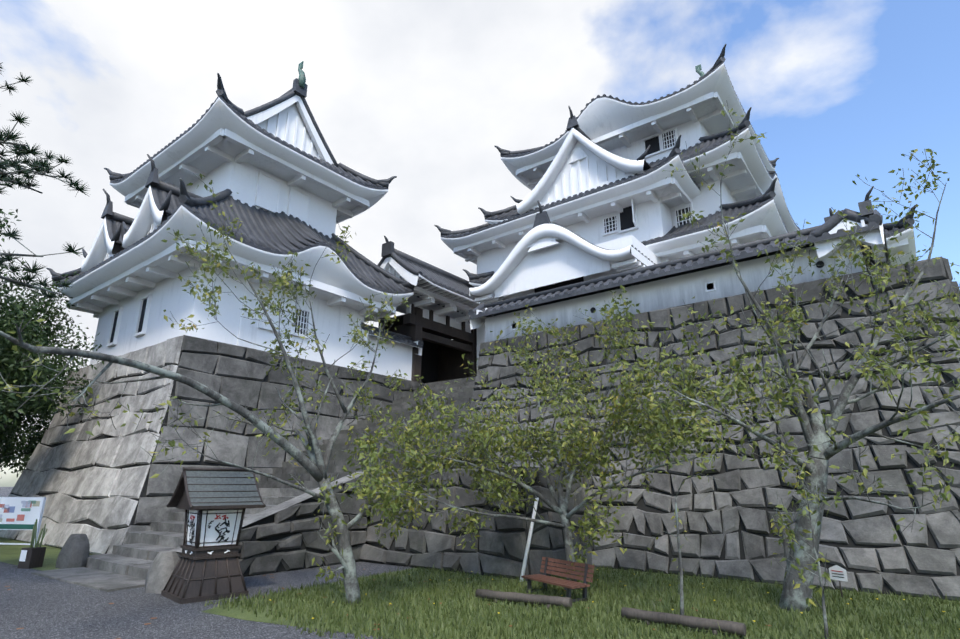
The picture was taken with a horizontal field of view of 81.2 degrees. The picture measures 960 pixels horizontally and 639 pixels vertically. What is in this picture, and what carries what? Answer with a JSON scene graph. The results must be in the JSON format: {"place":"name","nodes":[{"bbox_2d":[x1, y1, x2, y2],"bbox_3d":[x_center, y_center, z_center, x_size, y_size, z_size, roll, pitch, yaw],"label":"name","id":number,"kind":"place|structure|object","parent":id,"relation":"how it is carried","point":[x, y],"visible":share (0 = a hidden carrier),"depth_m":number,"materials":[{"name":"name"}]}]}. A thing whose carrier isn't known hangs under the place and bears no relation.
{"place":"outdoors","nodes":[
{"label":"outdoors","id":0,"kind":"place"},
{"bbox_2d":[0,62,90,354],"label":"pine tree","id":1,"kind":"object","parent":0,"point":[33,164],"depth_m":9.59,"materials":[{"name":"green plant"}]},
{"bbox_2d":[0,537,92,570],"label":"ground grass","id":2,"kind":"structure","parent":0,"point":[9,554],"depth_m":14.19,"materials":[{"name":"green plant"}]},
{"bbox_2d":[18,519,46,568],"bbox_3d":[-9.592,4.832,12.124,0.300,0.988,0.421,-4,-17,14],"label":"bamboo stick stand","id":3,"kind":"object","parent":2,"relation":"on","point":[32,556],"visible":1,"depth_m":11.96,"materials":[{"name":"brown wood"}]},
{"bbox_2d":[0,209,103,476],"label":"trees","id":4,"kind":"object","parent":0,"point":[33,331],"depth_m":19.40,"materials":[{"name":"green plant"}]},
{"bbox_2d":[0,487,413,638],"bbox_3d":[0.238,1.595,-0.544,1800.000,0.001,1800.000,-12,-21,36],"label":"terrain","id":5,"kind":"structure","parent":0,"point":[36,606],"depth_m":7.74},
{"bbox_2d":[0,497,45,544],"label":"info board","id":6,"kind":"object","parent":5,"relation":"on","point":[20,513],"visible":0.83,"depth_m":12.43,"materials":[{"name":"white paint"}]},
{"bbox_2d":[55,534,89,568],"bbox_3d":[-8.700,4.995,12.027,0.749,0.720,0.477,-12,-21,36],"label":"stone marker","id":7,"kind":"object","parent":5,"relation":"on","point":[74,551],"visible":0.85,"depth_m":11.87,"materials":[{"name":"grey stone"}]},
{"bbox_2d":[145,551,179,593],"bbox_3d":[-5.253,4.243,9.381,0.521,0.660,0.503,-12,-21,36],"label":"stone post","id":8,"kind":"object","parent":5,"relation":"on","point":[161,568],"visible":0.69,"depth_m":9.25,"materials":[{"name":"grey stone"}]},
{"bbox_2d":[161,467,265,603],"bbox_3d":[-4.401,3.463,9.225,1.180,1.966,1.261,15,-22,-41],"label":"lantern","id":9,"kind":"object","parent":5,"relation":"on","point":[214,503],"visible":1,"depth_m":8.96,"materials":[{"name":"brown wood"}]},
{"bbox_2d":[0,335,449,554],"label":"stone wall","id":10,"kind":"structure","parent":5,"relation":"on","point":[103,491],"depth_m":17.21,"materials":[{"name":"grey stone"}]},
{"bbox_2d":[46,61,420,369],"bbox_3d":[-9.947,-4.226,23.774,11.323,13.075,10.073,-12,-21,36],"label":"castle turret","id":11,"kind":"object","parent":10,"relation":"on","point":[287,177],"depth_m":20.38,"materials":[{"name":"white paint"}]},
{"bbox_2d":[360,322,422,380],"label":"connecting wall","id":12,"kind":"structure","parent":11,"relation":"on","point":[395,358],"depth_m":23.48,"materials":[{"name":"paint"}]},
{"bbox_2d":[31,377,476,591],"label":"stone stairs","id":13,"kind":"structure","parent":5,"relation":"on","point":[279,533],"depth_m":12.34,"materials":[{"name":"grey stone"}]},
{"bbox_2d":[0,0,959,486],"label":"sky","id":14,"kind":"structure","parent":0,"point":[422,93],"materials":[{"name":"white"}]},
{"bbox_2d":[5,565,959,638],"bbox_3d":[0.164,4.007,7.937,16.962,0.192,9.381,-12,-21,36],"label":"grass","id":15,"kind":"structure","parent":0,"point":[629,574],"depth_m":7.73,"materials":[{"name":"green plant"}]},
{"bbox_2d":[469,200,654,303],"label":"curved gable","id":16,"kind":"structure","parent":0,"point":[545,251],"depth_m":21.62,"materials":[{"name":"white paint"}]},
{"bbox_2d":[201,567,959,638],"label":"ground grass","id":17,"kind":"structure","parent":0,"point":[244,615],"depth_m":7.78,"materials":[{"name":"green plant"}]},
{"bbox_2d":[0,173,516,604],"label":"tree","id":18,"kind":"object","parent":17,"relation":"on","point":[315,465],"depth_m":8.56,"materials":[{"name":"plant"}]},
{"bbox_2d":[359,467,593,579],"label":"terrace stone wall","id":19,"kind":"structure","parent":17,"relation":"on","point":[501,546],"depth_m":11.63,"materials":[{"name":"grey stone"}]},
{"bbox_2d":[520,498,538,580],"bbox_3d":[0.943,4.073,10.551,0.509,1.568,0.071,10,-19,-31],"label":"support pole","id":20,"kind":"object","parent":19,"relation":"attached to","point":[528,542],"visible":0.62,"depth_m":10.48,"materials":[{"name":"white paint"}]},
{"bbox_2d":[476,589,571,608],"bbox_3d":[0.617,4.109,8.201,1.502,0.187,0.131,-9,-19,28],"label":"log barrier","id":21,"kind":"object","parent":17,"relation":"on","point":[546,600],"visible":0.79,"depth_m":8.15,"materials":[{"name":"brown wood"}]},
{"bbox_2d":[521,557,594,601],"bbox_3d":[1.219,4.121,8.891,0.481,0.514,1.250,10,-19,-31],"label":"park bench","id":22,"kind":"object","parent":17,"relation":"on","point":[568,585],"visible":0.9,"depth_m":8.87,"materials":[{"name":"brown wood"}]},
{"bbox_2d":[319,285,819,581],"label":"cherry tree leaves","id":23,"kind":"object","parent":17,"relation":"on","point":[662,426],"depth_m":9.40,"materials":[{"name":"green plant"}]},
{"bbox_2d":[643,474,718,614],"bbox_3d":[2.825,3.077,7.630,1.265,1.870,0.875,-12,-21,36],"label":"weeping sapling","id":24,"kind":"object","parent":17,"relation":"on","point":[681,574],"depth_m":7.50,"materials":[{"name":"plant"}]},
{"bbox_2d":[621,607,745,635],"bbox_3d":[2.445,3.702,6.831,1.484,0.188,0.131,-12,-21,36],"label":"log barrier","id":25,"kind":"object","parent":17,"relation":"on","point":[731,627],"visible":0.81,"depth_m":6.76,"materials":[{"name":"brown wood"}]},
{"bbox_2d":[449,256,959,600],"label":"keep stone base","id":26,"kind":"object","parent":17,"relation":"on","point":[728,515],"visible":0.54,"depth_m":11.10,"materials":[{"name":"grey stone"}]},
{"bbox_2d":[378,277,478,382],"bbox_3d":[-1.587,1.491,26.974,4.000,4.130,8.195,-12,-21,36],"label":"gate frame","id":27,"kind":"object","parent":26,"relation":"attached to","point":[440,358],"visible":0.38,"depth_m":26.58,"materials":[{"name":"black wood"}]},
{"bbox_2d":[378,236,479,323],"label":"gate roof","id":28,"kind":"structure","parent":27,"relation":"on","point":[403,265],"depth_m":25.20,"materials":[{"name":"grey tile"}]},
{"bbox_2d":[463,177,788,286],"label":"lower roof","id":29,"kind":"structure","parent":26,"relation":"on","point":[763,219],"depth_m":21.48,"materials":[{"name":"tile"}]},
{"bbox_2d":[478,107,799,232],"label":"roof","id":30,"kind":"structure","parent":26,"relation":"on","point":[749,175],"depth_m":23.58,"materials":[{"name":"tile"}]},
{"bbox_2d":[824,204,917,265],"bbox_3d":[15.366,-0.891,23.191,5.123,6.449,8.923,-12,-21,36],"label":"keep annex","id":31,"kind":"object","parent":26,"relation":"on","point":[906,244],"visible":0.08,"depth_m":19.39,"materials":[{"name":"white paint"}]},
{"bbox_2d":[601,100,959,611],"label":"tree","id":32,"kind":"object","parent":17,"relation":"on","point":[814,428],"depth_m":8.16,"materials":[{"name":"green plant"}]},
{"bbox_2d":[771,449,844,638],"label":"sapling","id":33,"kind":"object","parent":17,"relation":"on","point":[809,602],"depth_m":6.56,"materials":[{"name":"green plant"}]},
{"bbox_2d":[829,565,847,599],"bbox_3d":[5.536,4.049,8.621,0.030,0.500,0.260,8,-18,-26],"label":"notice","id":34,"kind":"object","parent":17,"relation":"on","point":[837,572],"visible":0.94,"depth_m":8.63,"materials":[{"name":"white wood"}]},
{"bbox_2d":[477,118,737,370],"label":"keep walls","id":35,"kind":"structure","parent":0,"point":[635,225],"depth_m":24.42,"materials":[{"name":"white paint"}]},
{"bbox_2d":[434,106,700,264],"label":"gabled roof","id":36,"kind":"structure","parent":35,"relation":"attached to","point":[582,162],"depth_m":25.78,"materials":[{"name":"white paint"}]},
{"bbox_2d":[494,44,778,190],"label":"top roof","id":37,"kind":"structure","parent":35,"relation":"on","point":[608,123],"depth_m":26.42,"materials":[{"name":"white paint"}]},
{"bbox_2d":[485,239,866,341],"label":"plastered wall","id":38,"kind":"structure","parent":0,"point":[711,283],"depth_m":13.90,"materials":[{"name":"white paint"}]},
{"bbox_2d":[468,186,890,328],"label":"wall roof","id":39,"kind":"structure","parent":38,"relation":"on","point":[832,229],"depth_m":13.42,"materials":[{"name":"grey tile"}]}
]}

